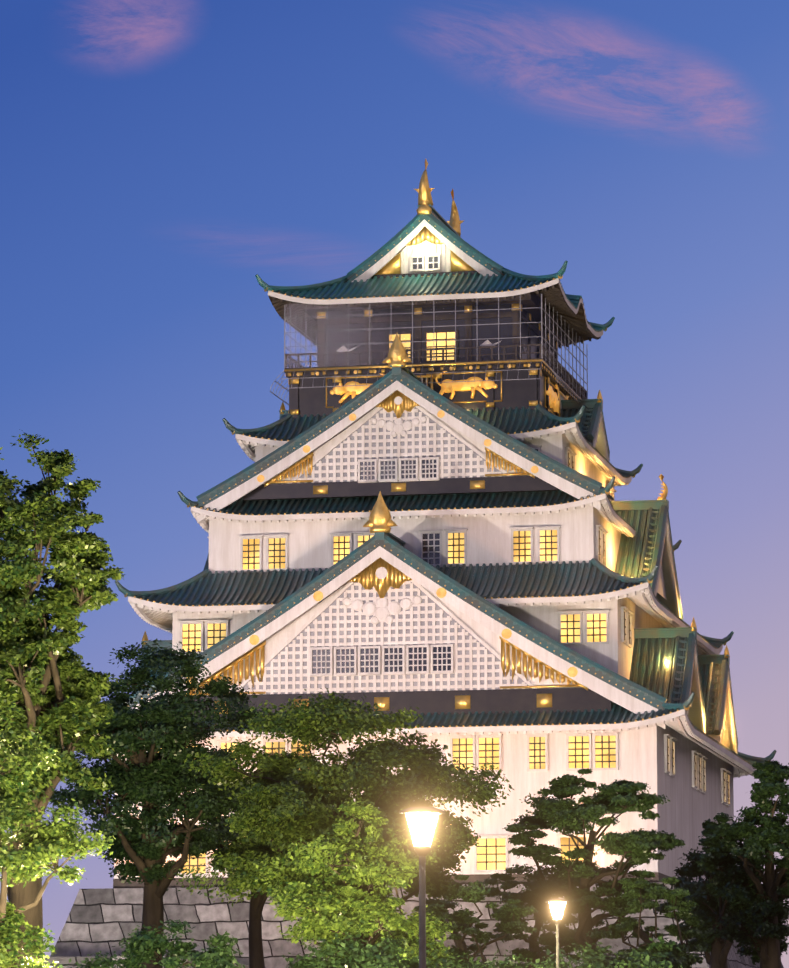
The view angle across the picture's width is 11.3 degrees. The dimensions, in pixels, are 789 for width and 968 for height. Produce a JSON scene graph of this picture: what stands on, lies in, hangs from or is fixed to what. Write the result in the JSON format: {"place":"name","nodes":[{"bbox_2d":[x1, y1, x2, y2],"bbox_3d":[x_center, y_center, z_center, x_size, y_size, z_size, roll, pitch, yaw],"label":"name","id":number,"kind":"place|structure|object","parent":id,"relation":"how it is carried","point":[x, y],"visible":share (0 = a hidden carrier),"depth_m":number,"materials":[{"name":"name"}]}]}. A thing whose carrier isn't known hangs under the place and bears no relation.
{"place":"outdoors","nodes":[
{"label":"outdoors","id":0,"kind":"place"},
{"bbox_2d":[238,407,531,694],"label":"lattice","id":1,"kind":"object","parent":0,"point":[445,614],"depth_m":234.34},
{"bbox_2d":[166,271,611,718],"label":"wall","id":2,"kind":"structure","parent":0,"point":[519,394],"depth_m":243.35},
{"bbox_2d":[330,371,568,412],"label":"tiger reliefs","id":3,"kind":"object","parent":2,"relation":"attached to","point":[448,387],"visible":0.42,"depth_m":244.28,"materials":[{"name":"gold metal"}]},
{"bbox_2d":[113,246,669,887],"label":"dark castle timber","id":4,"kind":"object","parent":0,"point":[575,324],"visible":0.19,"depth_m":246.43,"materials":[{"name":"black wood"}]},
{"bbox_2d":[0,0,788,967],"label":"sky","id":5,"kind":"structure","parent":0,"point":[158,158],"materials":[{"name":"blue"}]},
{"bbox_2d":[94,278,756,777],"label":"eaves","id":6,"kind":"object","parent":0,"point":[162,614],"visible":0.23,"depth_m":239.44,"materials":[{"name":"white paint"}]},
{"bbox_2d":[114,219,737,881],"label":"castle walls","id":7,"kind":"structure","parent":0,"point":[686,811],"depth_m":234.89,"materials":[{"name":"white paint"}]},
{"bbox_2d":[161,332,615,872],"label":"lit windows","id":8,"kind":"structure","parent":7,"relation":"in","point":[491,850],"depth_m":234.02,"materials":[{"name":"yellow glass"}]},
{"bbox_2d":[278,257,537,673],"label":"window bars","id":9,"kind":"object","parent":7,"relation":"in","point":[437,548],"depth_m":233.98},
{"bbox_2d":[124,159,730,713],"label":"gold ornaments","id":10,"kind":"object","parent":7,"relation":"attached to","point":[380,519],"visible":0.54,"depth_m":239.41,"materials":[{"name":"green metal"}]},
{"bbox_2d":[178,240,731,875],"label":"window frames","id":11,"kind":"structure","parent":7,"relation":"attached to","point":[698,772],"depth_m":236.96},
{"bbox_2d":[182,332,728,872],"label":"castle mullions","id":12,"kind":"object","parent":11,"relation":"attached to","point":[466,744],"visible":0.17,"depth_m":234.90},
{"bbox_2d":[270,294,587,404],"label":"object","id":13,"kind":"object","parent":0,"point":[412,327],"visible":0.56,"depth_m":245.68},
{"bbox_2d":[129,374,737,749],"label":"roof tiles","id":14,"kind":"object","parent":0,"point":[585,667],"visible":0.06,"depth_m":237.66,"materials":[{"name":"green tile"}]},
{"bbox_2d":[134,220,749,763],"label":"gold tile caps","id":15,"kind":"object","parent":14,"relation":"attached to","point":[448,508],"visible":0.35,"depth_m":237.57,"materials":[{"name":"gold metal"}]},
{"bbox_2d":[115,365,776,765],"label":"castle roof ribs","id":16,"kind":"object","parent":14,"relation":"on","point":[651,509],"visible":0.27,"depth_m":238.95,"materials":[{"name":"green tile"}]},
{"bbox_2d":[255,205,614,331],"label":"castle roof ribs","id":17,"kind":"object","parent":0,"point":[442,222],"visible":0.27,"depth_m":247.97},
{"bbox_2d":[285,297,586,392],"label":"netting","id":18,"kind":"object","parent":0,"point":[428,336],"visible":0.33,"depth_m":245.35,"materials":[{"name":"black"}]},
{"bbox_2d":[273,215,601,331],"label":"castle top roof tiles","id":19,"kind":"object","parent":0,"point":[410,229],"visible":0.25,"depth_m":248.74,"materials":[{"name":"green tile"}]},
{"bbox_3d":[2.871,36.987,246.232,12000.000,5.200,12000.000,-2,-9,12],"label":"ground","id":20,"kind":"structure","parent":0,"visible":0},
{"bbox_2d":[0,701,114,967],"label":"tree","id":21,"kind":"object","parent":20,"relation":"on","point":[43,845],"visible":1,"depth_m":84.60,"materials":[{"name":"green plant"}]},
{"bbox_2d":[0,429,125,965],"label":"tree","id":22,"kind":"object","parent":20,"relation":"on","point":[42,670],"visible":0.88,"depth_m":98.36,"materials":[{"name":"green plant"}]},
{"bbox_2d":[52,919,244,967],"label":"bush","id":23,"kind":"object","parent":20,"relation":"on","point":[145,946],"visible":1,"depth_m":104.02,"materials":[{"name":"green plant"}]},
{"bbox_2d":[44,639,280,967],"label":"tree","id":24,"kind":"object","parent":20,"relation":"on","point":[152,776],"visible":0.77,"depth_m":126.22,"materials":[{"name":"green plant"}]},
{"bbox_2d":[183,768,364,967],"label":"tree trunk","id":25,"kind":"object","parent":20,"relation":"on","point":[256,954],"visible":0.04,"depth_m":130.68,"materials":[{"name":"green plant"}]},
{"bbox_2d":[168,688,513,953],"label":"tree","id":26,"kind":"object","parent":20,"relation":"on","point":[274,816],"visible":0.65,"depth_m":116.32,"materials":[{"name":"green plant"}]},
{"bbox_2d":[255,798,456,966],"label":"maple tree","id":27,"kind":"object","parent":20,"relation":"on","point":[351,890],"visible":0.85,"depth_m":98.20,"materials":[{"name":"green plant"}]},
{"bbox_2d":[282,932,506,967],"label":"bush","id":28,"kind":"object","parent":20,"relation":"on","point":[368,956],"visible":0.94,"depth_m":95.97,"materials":[{"name":"green plant"}]},
{"bbox_2d":[43,882,783,967],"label":"stone base wall","id":29,"kind":"structure","parent":20,"relation":"on","point":[104,921],"depth_m":230.82,"materials":[{"name":"grey stone"}]},
{"bbox_2d":[399,806,444,967],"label":"street lamp","id":30,"kind":"object","parent":20,"relation":"on","point":[422,821],"visible":1,"depth_m":61.24,"materials":[{"name":"glass"}]},
{"bbox_2d":[386,874,538,967],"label":"pine tree","id":31,"kind":"object","parent":20,"relation":"on","point":[476,892],"visible":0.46,"depth_m":110.41,"materials":[{"name":"green plant"}]},
{"bbox_2d":[481,847,607,967],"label":"pine tree","id":32,"kind":"object","parent":20,"relation":"on","point":[534,951],"visible":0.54,"depth_m":133.78,"materials":[{"name":"plant"}]},
{"bbox_2d":[545,898,568,967],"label":"street lamp","id":33,"kind":"object","parent":20,"relation":"on","point":[557,906],"visible":1,"depth_m":94.81,"materials":[{"name":"glass"}]},
{"bbox_2d":[482,936,685,967],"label":"bush","id":34,"kind":"object","parent":20,"relation":"on","point":[663,956],"visible":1,"depth_m":98.76,"materials":[{"name":"green plant"}]},
{"bbox_2d":[496,768,685,962],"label":"pine tree","id":35,"kind":"object","parent":20,"relation":"on","point":[567,817],"visible":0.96,"depth_m":124.14,"materials":[{"name":"green plant"}]},
{"bbox_2d":[586,871,706,967],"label":"pine tree","id":36,"kind":"object","parent":20,"relation":"on","point":[638,888],"visible":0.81,"depth_m":116.38,"materials":[{"name":"green plant"}]},
{"bbox_2d":[653,843,761,967],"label":"tree","id":37,"kind":"object","parent":20,"relation":"on","point":[718,947],"visible":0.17,"depth_m":147.39,"materials":[{"name":"green plant"}]},
{"bbox_2d":[679,758,788,967],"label":"tree","id":38,"kind":"object","parent":20,"relation":"on","point":[742,879],"visible":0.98,"depth_m":132.54,"materials":[{"name":"green plant"}]}
]}

